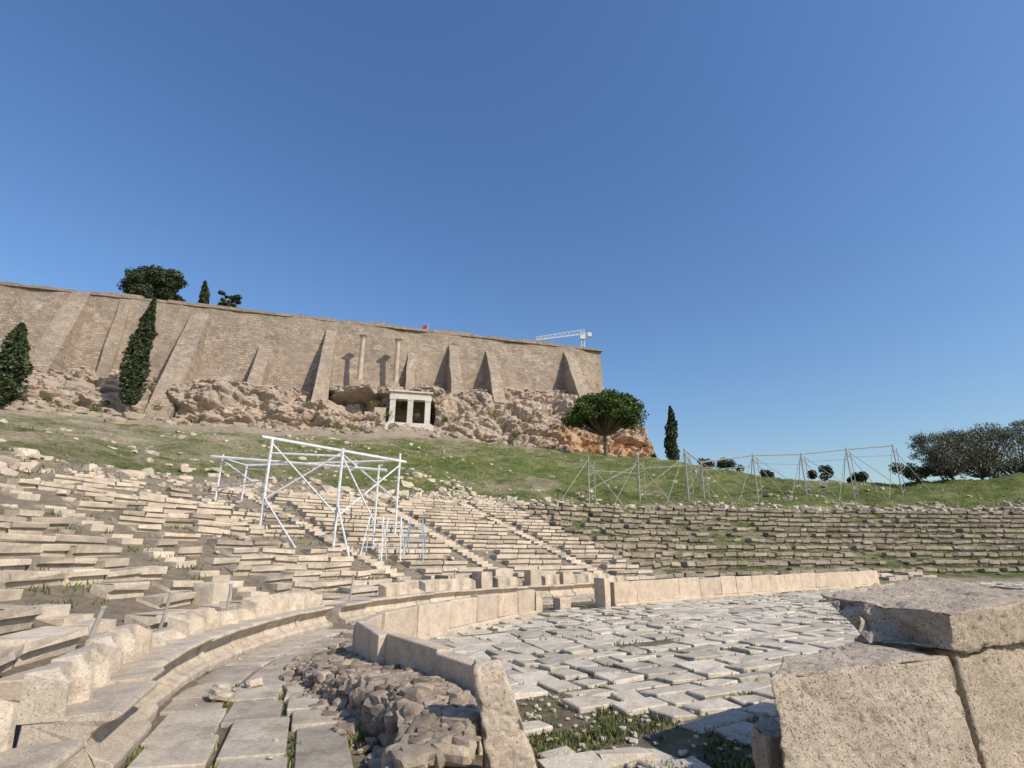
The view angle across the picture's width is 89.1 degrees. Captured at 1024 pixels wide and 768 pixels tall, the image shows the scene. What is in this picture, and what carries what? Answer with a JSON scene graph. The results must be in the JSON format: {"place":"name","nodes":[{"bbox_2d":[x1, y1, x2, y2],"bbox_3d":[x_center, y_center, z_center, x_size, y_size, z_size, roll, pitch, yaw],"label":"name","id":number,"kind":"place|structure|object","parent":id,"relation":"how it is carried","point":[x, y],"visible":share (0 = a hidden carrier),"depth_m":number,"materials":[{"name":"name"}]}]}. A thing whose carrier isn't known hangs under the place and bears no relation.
{"place":"outdoors","nodes":[
{"label":"outdoors","id":0,"kind":"place"},
{"bbox_2d":[127,595,594,767],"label":"walkway pavement","id":1,"kind":"structure","parent":0,"point":[182,733],"depth_m":5.75,"materials":[{"name":"stone"}]},
{"bbox_2d":[279,643,480,767],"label":"rubble wall","id":2,"kind":"structure","parent":1,"relation":"on","point":[410,717],"depth_m":5.27,"materials":[{"name":"stone"}]},
{"bbox_2d":[194,595,591,758],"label":"loose stones","id":3,"kind":"object","parent":1,"relation":"on","point":[220,691],"visible":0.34,"depth_m":6.77,"materials":[{"name":"stone"}]},
{"bbox_2d":[0,410,1023,767],"bbox_3d":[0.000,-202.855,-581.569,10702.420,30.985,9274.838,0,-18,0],"label":"ground","id":4,"kind":"structure","parent":0,"point":[198,458],"depth_m":47.96,"materials":[{"name":"green plant"}]},
{"bbox_2d":[0,322,36,406],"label":"cypress tree","id":5,"kind":"object","parent":4,"relation":"on","point":[15,368],"visible":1,"depth_m":79.34,"materials":[{"name":"green plant"}]},
{"bbox_2d":[118,297,157,411],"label":"cypress tree","id":6,"kind":"object","parent":4,"relation":"on","point":[143,335],"visible":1,"depth_m":91.66,"materials":[{"name":"green plant"}]},
{"bbox_2d":[158,592,173,629],"bbox_3d":[-5.811,3.863,8.616,0.213,0.784,0.171,-9,-20,26],"label":"barrier post","id":7,"kind":"object","parent":4,"relation":"on","point":[165,610],"visible":0.51,"depth_m":8.64,"materials":[{"name":"metal"}]},
{"bbox_2d":[191,581,232,605],"bbox_3d":[-7.600,5.420,13.171,0.628,0.772,0.738,-3,-18,9],"label":"marble pedestal","id":8,"kind":"object","parent":4,"relation":"on","point":[213,592],"visible":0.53,"depth_m":12.92,"materials":[{"name":"beige stone"}]},
{"bbox_2d":[226,584,232,610],"bbox_3d":[-5.941,4.597,10.880,0.178,0.780,0.178,0,-18,0],"label":"barrier post","id":9,"kind":"object","parent":4,"relation":"on","point":[229,596],"visible":0.51,"depth_m":10.90,"materials":[{"name":"metal"}]},
{"bbox_2d":[0,365,656,456],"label":"rock cliff","id":10,"kind":"structure","parent":4,"relation":"on","point":[534,417],"depth_m":106.82,"materials":[{"name":"beige stone"}]},
{"bbox_2d":[0,285,603,391],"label":"fortress wall","id":11,"kind":"structure","parent":10,"relation":"on","point":[235,340],"depth_m":118.59,"materials":[{"name":"beige stone"}]},
{"bbox_2d":[0,281,602,351],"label":"coping","id":12,"kind":"object","parent":11,"relation":"on","point":[140,297],"visible":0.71,"depth_m":120.38,"materials":[{"name":"beige stone"}]},
{"bbox_2d":[28,291,590,419],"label":"buttresses","id":13,"kind":"structure","parent":11,"relation":"attached to","point":[55,348],"depth_m":108.75,"materials":[{"name":"beige stone"}]},
{"bbox_2d":[42,386,647,451],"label":"cliff shrubs","id":14,"kind":"object","parent":10,"relation":"on","point":[107,402],"visible":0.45,"depth_m":97.31,"materials":[{"name":"green plant"}]},
{"bbox_2d":[354,333,367,385],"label":"column shaft and capital","id":15,"kind":"object","parent":10,"relation":"on","point":[359,381],"visible":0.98,"depth_m":117.44,"materials":[{"name":"stone"}]},
{"bbox_2d":[391,337,402,387],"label":"column shaft and capital","id":16,"kind":"object","parent":10,"relation":"on","point":[395,383],"visible":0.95,"depth_m":119.55,"materials":[{"name":"stone"}]},
{"bbox_2d":[36,407,650,457],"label":"fallen boulders","id":17,"kind":"object","parent":4,"relation":"on","point":[114,414],"visible":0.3,"depth_m":91.44,"materials":[{"name":"beige stone"}]},
{"bbox_2d":[348,574,354,600],"bbox_3d":[-4.903,6.200,15.811,0.178,0.782,0.178,0,-18,0],"label":"barrier post","id":18,"kind":"object","parent":4,"relation":"on","point":[351,587],"visible":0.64,"depth_m":15.79,"materials":[{"name":"metal"}]},
{"bbox_2d":[364,389,432,430],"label":"choragic monument","id":19,"kind":"object","parent":4,"relation":"on","point":[418,402],"visible":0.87,"depth_m":106.78,"materials":[{"name":"stone"}]},
{"bbox_2d":[392,580,418,588],"bbox_3d":[-3.904,7.652,19.165,0.723,0.834,0.825,-14,-23,37],"label":"marble pedestal","id":20,"kind":"object","parent":4,"relation":"on","point":[414,583],"visible":0.26,"depth_m":19.09,"materials":[{"name":"beige stone"}]},
{"bbox_2d":[435,574,471,578],"bbox_3d":[-2.198,8.167,20.899,0.923,0.982,1.727,-17,-24,41],"label":"marble pedestal","id":21,"kind":"object","parent":4,"relation":"on","point":[449,576],"visible":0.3,"depth_m":20.57,"materials":[{"name":"beige stone"}]},
{"bbox_2d":[0,572,936,767],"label":"marble thrones","id":22,"kind":"object","parent":4,"relation":"on","point":[97,701],"visible":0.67,"depth_m":6.50,"materials":[{"name":"beige stone"}]},
{"bbox_2d":[84,606,106,645],"bbox_3d":[-5.138,3.106,6.283,0.285,0.786,0.178,0,-18,0],"label":"barrier post","id":23,"kind":"object","parent":22,"relation":"on","point":[97,621],"visible":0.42,"depth_m":6.33,"materials":[{"name":"metal"}]},
{"bbox_2d":[472,572,492,587],"bbox_3d":[-1.198,8.114,20.713,0.622,1.220,0.623,-17,-24,42],"label":"marble pedestal","id":24,"kind":"object","parent":22,"relation":"on","point":[483,579],"visible":0.51,"depth_m":20.58,"materials":[{"name":"beige stone"}]},
{"bbox_2d":[524,569,541,585],"bbox_3d":[0.904,8.687,22.520,0.631,1.233,0.522,12,-21,-32],"label":"marble pedestal","id":25,"kind":"object","parent":22,"relation":"on","point":[532,577],"visible":0.55,"depth_m":22.44,"materials":[{"name":"beige stone"}]},
{"bbox_2d":[556,571,572,583],"bbox_3d":[2.395,9.073,23.551,0.612,1.101,0.509,12,-22,-33],"label":"marble pedestal","id":26,"kind":"object","parent":22,"relation":"on","point":[566,577],"visible":0.41,"depth_m":23.46,"materials":[{"name":"beige stone"}]},
{"bbox_2d":[483,568,513,586],"bbox_3d":[-0.596,8.656,22.740,0.825,1.137,1.132,-16,-24,41],"label":"marble pedestal","id":27,"kind":"object","parent":4,"relation":"on","point":[507,572],"visible":0.36,"depth_m":22.57,"materials":[{"name":"beige stone"}]},
{"bbox_2d":[472,659,536,767],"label":"upright slab","id":28,"kind":"structure","parent":4,"relation":"on","point":[505,743],"depth_m":4.35,"materials":[{"name":"stone"}]},
{"bbox_2d":[0,473,1023,673],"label":"theatre seating","id":29,"kind":"object","parent":4,"relation":"on","point":[27,547],"visible":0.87,"depth_m":25.96,"materials":[{"name":"stone"}]},
{"bbox_2d":[210,435,406,555],"bbox_3d":[-10.878,5.885,26.326,9.459,5.923,6.993,0,-18,0],"label":"white scaffold frame","id":30,"kind":"object","parent":29,"relation":"on","point":[327,463],"visible":0.9,"depth_m":25.91,"materials":[{"name":"paint"}]},
{"bbox_2d":[360,516,386,560],"bbox_3d":[-6.300,7.083,23.880,1.058,2.015,1.056,0,-18,0],"label":"trestle ladder","id":31,"kind":"object","parent":29,"relation":"on","point":[367,535],"visible":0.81,"depth_m":23.94,"materials":[{"name":"white metal"}]},
{"bbox_2d":[379,517,404,561],"bbox_3d":[-5.600,7.317,24.540,1.058,2.015,1.056,0,-18,0],"label":"trestle ladder","id":32,"kind":"object","parent":29,"relation":"on","point":[387,525],"visible":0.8,"depth_m":24.61,"materials":[{"name":"white metal"}]},
{"bbox_2d":[403,519,425,560],"bbox_3d":[-4.700,7.593,25.291,1.058,2.015,1.056,0,-18,0],"label":"trestle ladder","id":33,"kind":"object","parent":29,"relation":"on","point":[409,527],"visible":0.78,"depth_m":25.35,"materials":[{"name":"metal"}]},
{"bbox_2d":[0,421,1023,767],"bbox_3d":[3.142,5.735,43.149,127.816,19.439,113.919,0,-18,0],"label":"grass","id":34,"kind":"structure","parent":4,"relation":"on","point":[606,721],"depth_m":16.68,"materials":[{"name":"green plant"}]},
{"bbox_2d":[0,419,1023,513],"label":"scattered rocks","id":35,"kind":"object","parent":4,"relation":"on","point":[32,466],"visible":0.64,"depth_m":44.24,"materials":[{"name":"stone"}]},
{"bbox_2d":[534,591,542,612],"bbox_3d":[0.752,7.097,16.934,0.367,0.674,0.365,-14,-22,36],"label":"gate post stone","id":36,"kind":"object","parent":4,"relation":"on","point":[538,606],"visible":0.41,"depth_m":16.83,"materials":[{"name":"stone"}]},
{"bbox_2d":[541,570,557,574],"bbox_3d":[1.399,9.122,23.956,1.228,1.024,0.928,15,-23,-38],"label":"marble pedestal","id":37,"kind":"object","parent":4,"relation":"on","point":[545,572],"visible":0.14,"depth_m":23.83,"materials":[{"name":"beige stone"}]},
{"bbox_2d":[553,597,570,609],"bbox_3d":[1.703,7.497,17.749,0.533,0.424,0.371,14,-23,-37],"label":"gate post stone","id":38,"kind":"object","parent":4,"relation":"on","point":[561,603],"visible":0.82,"depth_m":17.62,"materials":[{"name":"stone"}]},
{"bbox_2d":[573,572,591,573],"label":"marble pedestal","id":39,"kind":"object","parent":4,"relation":"on","point":[581,572],"visible":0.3,"depth_m":25.11,"materials":[{"name":"beige stone"}]},
{"bbox_2d":[594,578,610,607],"bbox_3d":[3.200,7.399,18.409,0.318,1.017,0.516,15,-23,-38],"label":"gate post stone","id":40,"kind":"object","parent":4,"relation":"on","point":[602,595],"visible":0.86,"depth_m":18.30,"materials":[{"name":"stone"}]},
{"bbox_2d":[561,388,648,456],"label":"stone pine tree","id":41,"kind":"object","parent":4,"relation":"on","point":[604,414],"visible":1,"depth_m":97.67,"materials":[{"name":"green plant"}]},
{"bbox_2d":[521,693,752,767],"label":"loose slabs","id":42,"kind":"structure","parent":4,"relation":"on","point":[610,758],"depth_m":4.73,"materials":[{"name":"stone"}]},
{"bbox_2d":[664,406,679,460],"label":"cypress tree","id":43,"kind":"object","parent":4,"relation":"on","point":[671,434],"visible":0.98,"depth_m":111.23,"materials":[{"name":"green plant"}]},
{"bbox_2d":[561,444,936,506],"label":"steel prop framework","id":44,"kind":"object","parent":4,"relation":"on","point":[701,471],"visible":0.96,"depth_m":63.16,"materials":[{"name":"silver metal"}]},
{"bbox_2d":[751,712,782,767],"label":"marble block","id":45,"kind":"structure","parent":4,"relation":"on","point":[766,740],"depth_m":3.21,"materials":[{"name":"grey stone"}]},
{"bbox_2d":[650,454,1023,483],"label":"distant bushes","id":46,"kind":"object","parent":4,"relation":"on","point":[907,472],"visible":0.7,"depth_m":83.11,"materials":[{"name":"green plant"}]},
{"bbox_2d":[905,429,994,479],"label":"olive tree","id":47,"kind":"object","parent":4,"relation":"on","point":[939,450],"visible":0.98,"depth_m":76.45,"materials":[{"name":"green plant"}]},
{"bbox_2d":[928,422,1023,479],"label":"olive tree","id":48,"kind":"object","parent":4,"relation":"on","point":[983,470],"visible":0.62,"depth_m":77.34,"materials":[{"name":"green plant"}]},
{"bbox_2d":[963,418,1023,479],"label":"olive tree","id":49,"kind":"object","parent":4,"relation":"on","point":[1017,424],"visible":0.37,"depth_m":79.89,"materials":[{"name":"green plant"}]},
{"bbox_2d":[0,0,1023,484],"label":"sky","id":50,"kind":"structure","parent":0,"point":[779,226],"materials":[{"name":"blue"}]},
{"bbox_2d":[426,581,1023,767],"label":"orchestra pavement","id":51,"kind":"structure","parent":0,"point":[769,628],"depth_m":9.99,"materials":[{"name":"stone"}]},
{"bbox_2d":[352,589,536,754],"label":"marble parapet","id":52,"kind":"structure","parent":51,"relation":"on","point":[400,636],"depth_m":10.10,"materials":[{"name":"beige stone"}]},
{"bbox_2d":[610,570,880,605],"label":"marble parapet","id":53,"kind":"structure","parent":51,"relation":"on","point":[643,592],"depth_m":22.79,"materials":[{"name":"beige stone"}]},
{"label":"marble block","id":54,"kind":"object","parent":51,"relation":"on","visible":0},
{"bbox_2d":[771,642,980,767],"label":"marble block","id":55,"kind":"structure","parent":54,"relation":"on","point":[858,705],"depth_m":3.28,"materials":[{"name":"beige stone"}]},
{"bbox_2d":[820,577,1023,652],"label":"marble block","id":56,"kind":"structure","parent":55,"relation":"on","point":[941,613],"depth_m":4.08,"materials":[{"name":"beige stone"}]},
{"bbox_2d":[854,634,1023,767],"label":"marble block","id":57,"kind":"structure","parent":54,"relation":"on","point":[990,686],"depth_m":3.75,"materials":[{"name":"beige stone"}]},
{"label":"plateau","id":58,"kind":"structure","parent":0,"visible":0},
{"bbox_2d":[117,264,188,301],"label":"pine tree","id":59,"kind":"object","parent":58,"relation":"on","point":[169,284],"visible":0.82,"depth_m":118.67,"materials":[{"name":"green plant"}]},
{"bbox_2d":[196,280,210,303],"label":"cypress tree","id":60,"kind":"object","parent":58,"relation":"on","point":[204,295],"visible":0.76,"depth_m":120.94,"materials":[{"name":"green plant"}]},
{"bbox_2d":[218,290,241,306],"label":"pine tree","id":61,"kind":"object","parent":58,"relation":"on","point":[235,299],"visible":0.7,"depth_m":124.16,"materials":[{"name":"green plant"}]},
{"bbox_2d":[536,329,591,346],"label":"white crane","id":62,"kind":"object","parent":58,"relation":"on","point":[583,338],"visible":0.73,"depth_m":162.19,"materials":[{"name":"paint"}]}
]}

